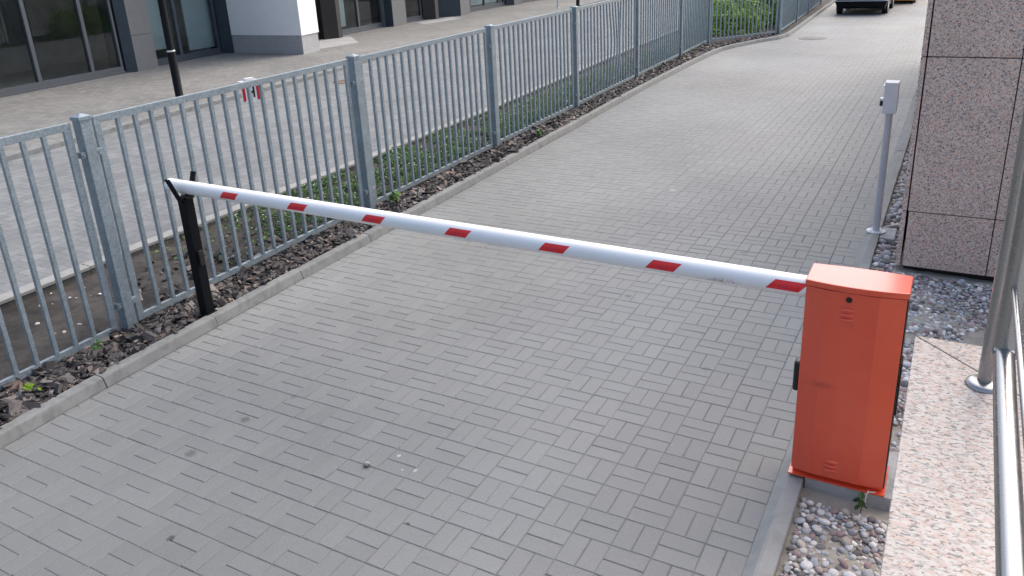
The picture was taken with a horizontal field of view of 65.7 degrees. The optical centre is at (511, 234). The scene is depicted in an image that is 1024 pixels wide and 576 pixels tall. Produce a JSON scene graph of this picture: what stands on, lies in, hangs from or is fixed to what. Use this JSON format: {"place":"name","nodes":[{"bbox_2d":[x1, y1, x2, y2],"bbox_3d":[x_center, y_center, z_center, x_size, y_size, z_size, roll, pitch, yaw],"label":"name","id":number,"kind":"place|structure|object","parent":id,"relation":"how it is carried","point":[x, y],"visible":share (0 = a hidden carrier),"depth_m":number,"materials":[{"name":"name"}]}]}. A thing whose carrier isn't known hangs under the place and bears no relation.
{"place":"outdoors","nodes":[
{"label":"outdoors","id":0,"kind":"place"},
{"bbox_2d":[0,0,596,153],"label":"pavement","id":1,"kind":"structure","parent":0,"point":[30,111],"depth_m":18.73,"materials":[{"name":"grey concrete"}]},
{"bbox_2d":[157,0,182,96],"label":"street lamp","id":2,"kind":"object","parent":1,"relation":"on","point":[174,70],"visible":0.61,"depth_m":14.89,"materials":[{"name":"black metal"}]},
{"bbox_2d":[0,0,536,97],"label":"office building","id":3,"kind":"structure","parent":1,"relation":"on","point":[38,38],"depth_m":21.72,"materials":[{"name":"grey glass"}]},
{"bbox_2d":[0,0,125,97],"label":"window","id":4,"kind":"structure","parent":3,"relation":"in","point":[92,74],"depth_m":18.23,"materials":[{"name":"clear glass"}]},
{"bbox_2d":[157,0,222,65],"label":"window","id":5,"kind":"structure","parent":3,"relation":"in","point":[181,57],"depth_m":21.51,"materials":[{"name":"grey metal"}]},
{"bbox_2d":[342,0,384,34],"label":"window","id":6,"kind":"structure","parent":3,"relation":"in","point":[359,28],"depth_m":26.97,"materials":[{"name":"grey metal"}]},
{"bbox_2d":[406,0,422,21],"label":"door","id":7,"kind":"structure","parent":3,"relation":"in","point":[415,18],"depth_m":30.19,"materials":[{"name":"metal"}]},
{"bbox_2d":[470,0,505,11],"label":"window","id":8,"kind":"structure","parent":3,"relation":"in","point":[498,4],"depth_m":34.11,"materials":[{"name":"grey metal"}]},
{"bbox_2d":[319,17,460,48],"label":"doorstep slabs","id":9,"kind":"structure","parent":1,"relation":"on","point":[328,43],"depth_m":24.52,"materials":[{"name":"concrete"}]},
{"bbox_2d":[0,0,740,294],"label":"street","id":10,"kind":"structure","parent":0,"point":[71,204],"depth_m":11.63,"materials":[{"name":"grey concrete"}]},
{"bbox_2d":[0,0,606,163],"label":"street kerb","id":11,"kind":"structure","parent":10,"relation":"on","point":[14,155],"depth_m":14.19,"materials":[{"name":"concrete"}]},
{"bbox_2d":[0,28,677,304],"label":"street edge kerb","id":12,"kind":"structure","parent":10,"relation":"on","point":[50,280],"depth_m":8.39,"materials":[{"name":"concrete"}]},
{"bbox_2d":[0,0,831,421],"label":"planting soil","id":13,"kind":"structure","parent":0,"point":[16,334],"depth_m":6.97,"materials":[{"name":"brown soil"}]},
{"bbox_2d":[164,171,216,315],"bbox_3d":[-2.439,0.089,6.094,0.112,1.129,0.248,8,23,28],"label":"fork post","id":14,"kind":"object","parent":13,"relation":"on","point":[195,249],"visible":0.93,"depth_m":6.08,"materials":[{"name":"black metal"}]},
{"bbox_2d":[35,63,627,333],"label":"soil stones","id":15,"kind":"object","parent":13,"relation":"on","point":[36,323],"visible":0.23,"depth_m":6.74,"materials":[{"name":"grey stone"}]},
{"bbox_2d":[0,4,818,425],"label":"bark mulch","id":16,"kind":"object","parent":13,"relation":"on","point":[16,400],"visible":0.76,"depth_m":7.05,"materials":[{"name":"brown wood"}]},
{"bbox_2d":[22,383,33,390],"bbox_3d":[-3.191,1.030,5.226,0.086,0.098,0.067,-1,20,6],"label":"weed","id":17,"kind":"object","parent":16,"relation":"on","point":[26,386],"visible":0.87,"depth_m":5.21,"materials":[{"name":"green plant"}]},
{"bbox_2d":[92,339,102,349],"bbox_3d":[-3.021,0.819,5.763,0.069,0.112,0.099,0,20,8],"label":"weed","id":18,"kind":"object","parent":16,"relation":"on","point":[95,347],"visible":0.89,"depth_m":5.75,"materials":[{"name":"green plant"}]},
{"bbox_2d":[387,190,400,201],"bbox_3d":[-1.305,-0.401,8.783,0.146,0.178,0.150,1,20,11],"label":"weed","id":19,"kind":"object","parent":16,"relation":"on","point":[395,194],"visible":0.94,"depth_m":8.76,"materials":[{"name":"green plant"}]},
{"bbox_2d":[0,0,821,389],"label":"metal fence","id":20,"kind":"object","parent":13,"relation":"on","point":[670,36],"visible":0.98,"depth_m":7.90,"materials":[{"name":"metal"}]},
{"bbox_2d":[237,77,259,102],"bbox_3d":[-2.716,-0.927,8.516,0.215,1.505,0.081,-20,26,-39],"label":"hydrant sign","id":21,"kind":"object","parent":20,"relation":"attached to","point":[255,93],"visible":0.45,"depth_m":8.29,"materials":[{"name":"white metal"}]},
{"bbox_2d":[151,47,685,258],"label":"flower petals","id":22,"kind":"object","parent":13,"relation":"on","point":[394,161],"visible":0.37,"depth_m":10.01,"materials":[{"name":"plant"}]},
{"bbox_2d":[152,40,703,268],"bbox_3d":[0.860,-2.398,14.027,1.364,0.174,16.633,8,23,28],"label":"ground cover","id":23,"kind":"object","parent":13,"relation":"on","point":[355,199],"visible":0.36,"depth_m":10.43,"materials":[{"name":"green plant"}]},
{"bbox_2d":[684,0,770,35],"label":"shrub","id":24,"kind":"object","parent":13,"relation":"on","point":[731,11],"visible":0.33,"depth_m":22.61,"materials":[{"name":"green plant"}]},
{"bbox_2d":[734,0,778,28],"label":"shrub","id":25,"kind":"object","parent":13,"relation":"on","point":[774,11],"visible":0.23,"depth_m":23.71,"materials":[{"name":"green plant"}]},
{"bbox_2d":[0,0,927,575],"bbox_3d":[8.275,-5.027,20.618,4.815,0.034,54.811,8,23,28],"label":"driveway","id":26,"kind":"structure","parent":0,"point":[712,168],"depth_m":5.26,"materials":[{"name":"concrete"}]},
{"bbox_2d":[363,461,370,466],"bbox_3d":[-0.813,1.285,4.437,0.046,0.030,0.034,8,23,28],"label":"stone","id":27,"kind":"object","parent":26,"relation":"on","point":[366,464],"visible":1,"depth_m":4.43,"materials":[{"name":"white stone"}]},
{"bbox_2d":[799,37,826,39],"bbox_3d":[8.050,-5.248,21.216,0.720,0.009,0.720,8,23,28],"label":"manhole cover","id":28,"kind":"object","parent":26,"relation":"on","point":[811,38],"visible":1,"depth_m":21.18,"materials":[{"name":"metal"}]},
{"bbox_2d":[835,0,893,13],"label":"parked car","id":29,"kind":"object","parent":26,"relation":"on","point":[884,5],"visible":1,"depth_m":26.29,"materials":[{"name":"black paint"}]},
{"bbox_2d":[894,0,915,2],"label":"parked car","id":30,"kind":"object","parent":26,"relation":"on","point":[910,1],"visible":0.37,"depth_m":29.40,"materials":[{"name":"orange paint"}]},
{"bbox_2d":[776,136,1023,575],"bbox_3d":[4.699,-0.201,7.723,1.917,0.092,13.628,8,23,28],"label":"gravel","id":31,"kind":"structure","parent":0,"point":[829,512],"depth_m":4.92,"materials":[{"name":"grey gravel"}]},
{"bbox_2d":[804,452,897,510],"bbox_3d":[1.778,1.263,4.152,0.406,0.133,0.415,8,23,28],"label":"concrete pad","id":32,"kind":"object","parent":31,"relation":"on","point":[878,502],"visible":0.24,"depth_m":3.98,"materials":[{"name":"grey concrete"}]},
{"bbox_2d":[164,178,913,496],"bbox_3d":[-0.398,0.421,4.988,5.138,1.085,0.270,8,23,28],"label":"parking barrier","id":33,"kind":"object","parent":32,"relation":"on","point":[848,367],"visible":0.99,"depth_m":3.86,"materials":[{"name":"orange metal"}]},
{"bbox_2d":[791,285,907,488],"bbox_3d":[1.599,0.748,3.808,0.432,1.017,0.043,8,23,28],"label":"door","id":34,"kind":"structure","parent":33,"relation":"in","point":[851,344],"depth_m":3.79,"materials":[{"name":"orange paint"}]},
{"bbox_2d":[852,491,867,512],"bbox_3d":[1.702,1.332,3.873,0.059,0.121,0.089,-1,20,6],"label":"weed","id":35,"kind":"object","parent":31,"relation":"on","point":[860,501],"visible":0.86,"depth_m":3.87,"materials":[{"name":"green plant"}]},
{"bbox_2d":[879,227,896,243],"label":"concrete block","id":36,"kind":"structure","parent":31,"relation":"on","point":[889,235],"depth_m":7.25,"materials":[{"name":"grey concrete"}]},
{"label":"ground","id":37,"kind":"structure","parent":0,"visible":0},
{"bbox_2d":[0,31,677,309],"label":"edging board","id":38,"kind":"object","parent":37,"relation":"on","point":[65,282],"visible":0.11,"depth_m":7.86,"materials":[{"name":"concrete"}]},
{"bbox_2d":[0,0,835,449],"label":"driveway kerb","id":39,"kind":"structure","parent":37,"relation":"on","point":[50,410],"depth_m":6.65,"materials":[{"name":"concrete"}]},
{"bbox_2d":[742,89,916,575],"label":"flush kerb","id":40,"kind":"structure","parent":37,"relation":"on","point":[766,552],"depth_m":3.98,"materials":[{"name":"concrete"}]},
{"bbox_2d":[866,80,899,233],"bbox_3d":[3.337,-0.680,7.110,0.170,1.380,0.165,8,23,28],"label":"key switch post","id":41,"kind":"object","parent":40,"relation":"on","point":[889,101],"visible":1,"depth_m":7.03,"materials":[{"name":"grey metal"}]},
{"bbox_2d":[880,336,1023,575],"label":"terrace wall","id":42,"kind":"structure","parent":37,"relation":"on","point":[941,519],"depth_m":2.14,"materials":[{"name":"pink stone"}]},
{"bbox_2d":[964,109,1023,575],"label":"handrail","id":43,"kind":"object","parent":42,"relation":"on","point":[1001,352],"visible":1,"depth_m":1.63,"materials":[{"name":"silver metal"}]},
{"bbox_2d":[895,0,1023,280],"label":"granite building","id":44,"kind":"structure","parent":37,"relation":"on","point":[968,110],"depth_m":6.05,"materials":[{"name":"grey stone"}]}
]}

